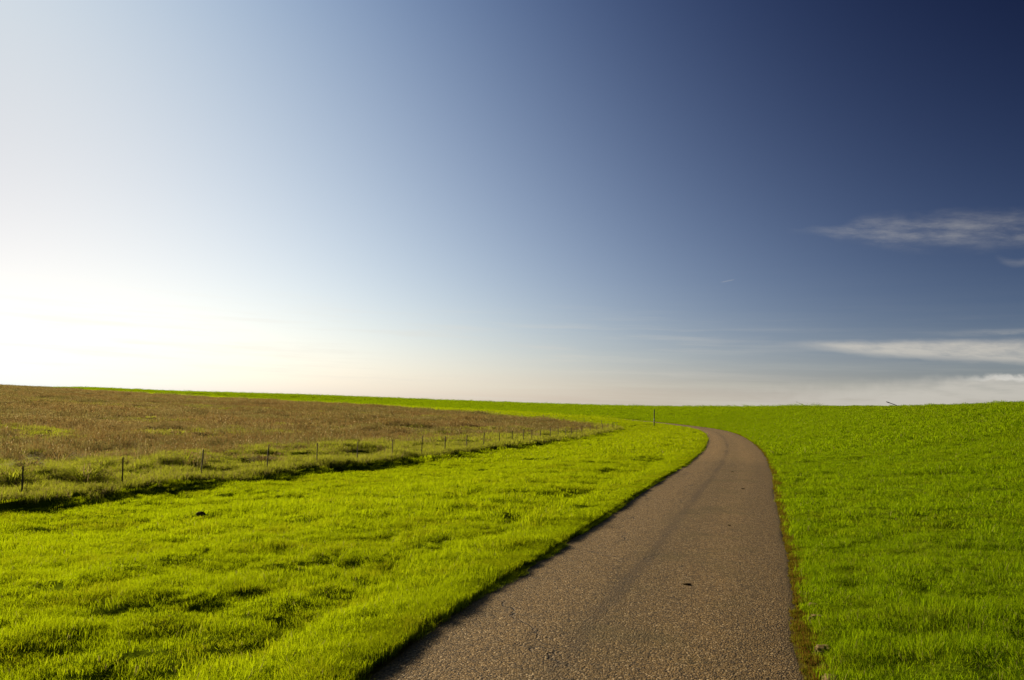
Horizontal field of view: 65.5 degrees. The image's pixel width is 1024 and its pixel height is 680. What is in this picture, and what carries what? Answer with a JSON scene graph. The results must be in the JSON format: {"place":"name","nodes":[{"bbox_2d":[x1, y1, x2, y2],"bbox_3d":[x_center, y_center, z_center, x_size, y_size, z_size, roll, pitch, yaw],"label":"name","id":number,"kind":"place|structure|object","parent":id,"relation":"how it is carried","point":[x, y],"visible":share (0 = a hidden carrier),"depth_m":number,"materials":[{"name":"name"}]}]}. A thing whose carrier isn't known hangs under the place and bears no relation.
{"place":"outdoors","nodes":[
{"label":"outdoors","id":0,"kind":"place"},
{"bbox_2d":[0,386,1023,679],"bbox_3d":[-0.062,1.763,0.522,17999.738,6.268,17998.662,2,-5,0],"label":"ground","id":1,"kind":"structure","parent":0,"point":[58,587],"depth_m":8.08,"materials":[{"name":"plant"}]},
{"bbox_2d":[0,468,46,484],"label":"grass tussock","id":2,"kind":"object","parent":1,"relation":"on","point":[10,476],"depth_m":18.53,"materials":[{"name":"plant"}]},
{"bbox_2d":[6,459,47,469],"bbox_3d":[-13.310,3.497,21.954,1.435,0.451,1.478,2,-5,0],"label":"grass tussock","id":3,"kind":"object","parent":1,"relation":"on","point":[20,463],"depth_m":21.83,"materials":[{"name":"green plant"}]},
{"bbox_2d":[21,451,86,461],"bbox_3d":[-14.283,3.772,25.126,2.706,0.539,2.766,2,-5,0],"label":"grass tussock","id":4,"kind":"object","parent":1,"relation":"on","point":[56,457],"depth_m":24.96,"materials":[{"name":"green plant"}]},
{"bbox_2d":[46,461,114,483],"bbox_3d":[-10.472,3.285,19.586,1.771,0.583,1.781,2,-5,0],"label":"grass tussock","id":5,"kind":"object","parent":1,"relation":"on","point":[88,472],"depth_m":19.38,"materials":[{"name":"green plant"}]},
{"bbox_2d":[86,457,121,468],"bbox_3d":[-11.722,3.587,22.747,1.362,0.483,1.288,2,-5,0],"label":"grass tussock","id":6,"kind":"object","parent":1,"relation":"on","point":[104,462],"depth_m":22.66,"materials":[{"name":"green plant"}]},
{"bbox_2d":[170,452,211,466],"bbox_3d":[-9.708,3.599,23.899,1.505,0.432,1.459,2,-5,0],"label":"grass tussock","id":7,"kind":"object","parent":1,"relation":"on","point":[186,458],"depth_m":23.66,"materials":[{"name":"green plant"}]},
{"bbox_2d":[196,511,205,516],"bbox_3d":[-5.617,3.152,14.374,0.160,0.112,0.121,2,-5,0],"label":"molehill","id":8,"kind":"object","parent":1,"relation":"on","point":[200,513],"visible":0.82,"depth_m":14.34,"materials":[{"name":"soil"}]},
{"bbox_2d":[249,454,281,461],"bbox_3d":[-8.312,4.021,26.728,1.296,0.396,1.253,2,-5,0],"label":"grass tussock","id":9,"kind":"object","parent":1,"relation":"on","point":[261,458],"depth_m":26.55,"materials":[{"name":"green plant"}]},
{"bbox_2d":[0,384,611,481],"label":"dry grass","id":10,"kind":"structure","parent":1,"relation":"on","point":[83,418],"depth_m":62.06,"materials":[{"name":"brown plant"}]},
{"bbox_2d":[4,408,616,490],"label":"wire fence","id":11,"kind":"object","parent":1,"relation":"on","point":[122,459],"visible":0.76,"depth_m":26.93,"materials":[{"name":"brown wood"}]},
{"bbox_2d":[0,393,622,504],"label":"rough grass","id":12,"kind":"structure","parent":1,"relation":"on","point":[56,489],"depth_m":26.80,"materials":[{"name":"plant"}]},
{"bbox_2d":[0,384,708,679],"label":"grass","id":13,"kind":"structure","parent":1,"relation":"on","point":[389,632],"depth_m":9.90,"materials":[{"name":"green plant"}]},
{"bbox_2d":[815,644,826,654],"bbox_3d":[2.280,2.324,5.878,0.088,0.123,0.157,0,-5,18],"label":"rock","id":14,"kind":"object","parent":1,"relation":"on","point":[818,648],"visible":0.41,"depth_m":5.84,"materials":[{"name":"grey stone"}]},
{"bbox_2d":[820,644,831,654],"bbox_3d":[2.310,2.328,5.877,0.126,0.126,0.164,-3,-6,12],"label":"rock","id":15,"kind":"object","parent":1,"relation":"on","point":[828,647],"visible":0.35,"depth_m":5.84,"materials":[{"name":"grey stone"}]},
{"bbox_2d":[822,673,840,679],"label":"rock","id":16,"kind":"object","parent":1,"relation":"on","point":[826,678],"visible":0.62,"depth_m":5.22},
{"bbox_2d":[0,0,1023,406],"label":"sky","id":17,"kind":"structure","parent":0,"point":[611,202],"materials":[{"name":"blue"}]},
{"bbox_2d":[368,419,803,679],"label":"road","id":18,"kind":"structure","parent":0,"point":[612,597],"depth_m":7.17,"materials":[{"name":"grey asphalt"}]},
{"bbox_2d":[732,432,845,679],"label":"moss","id":19,"kind":"object","parent":18,"relation":"on","point":[802,641],"visible":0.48,"depth_m":7.04,"materials":[{"name":"brown plant"}]}
]}

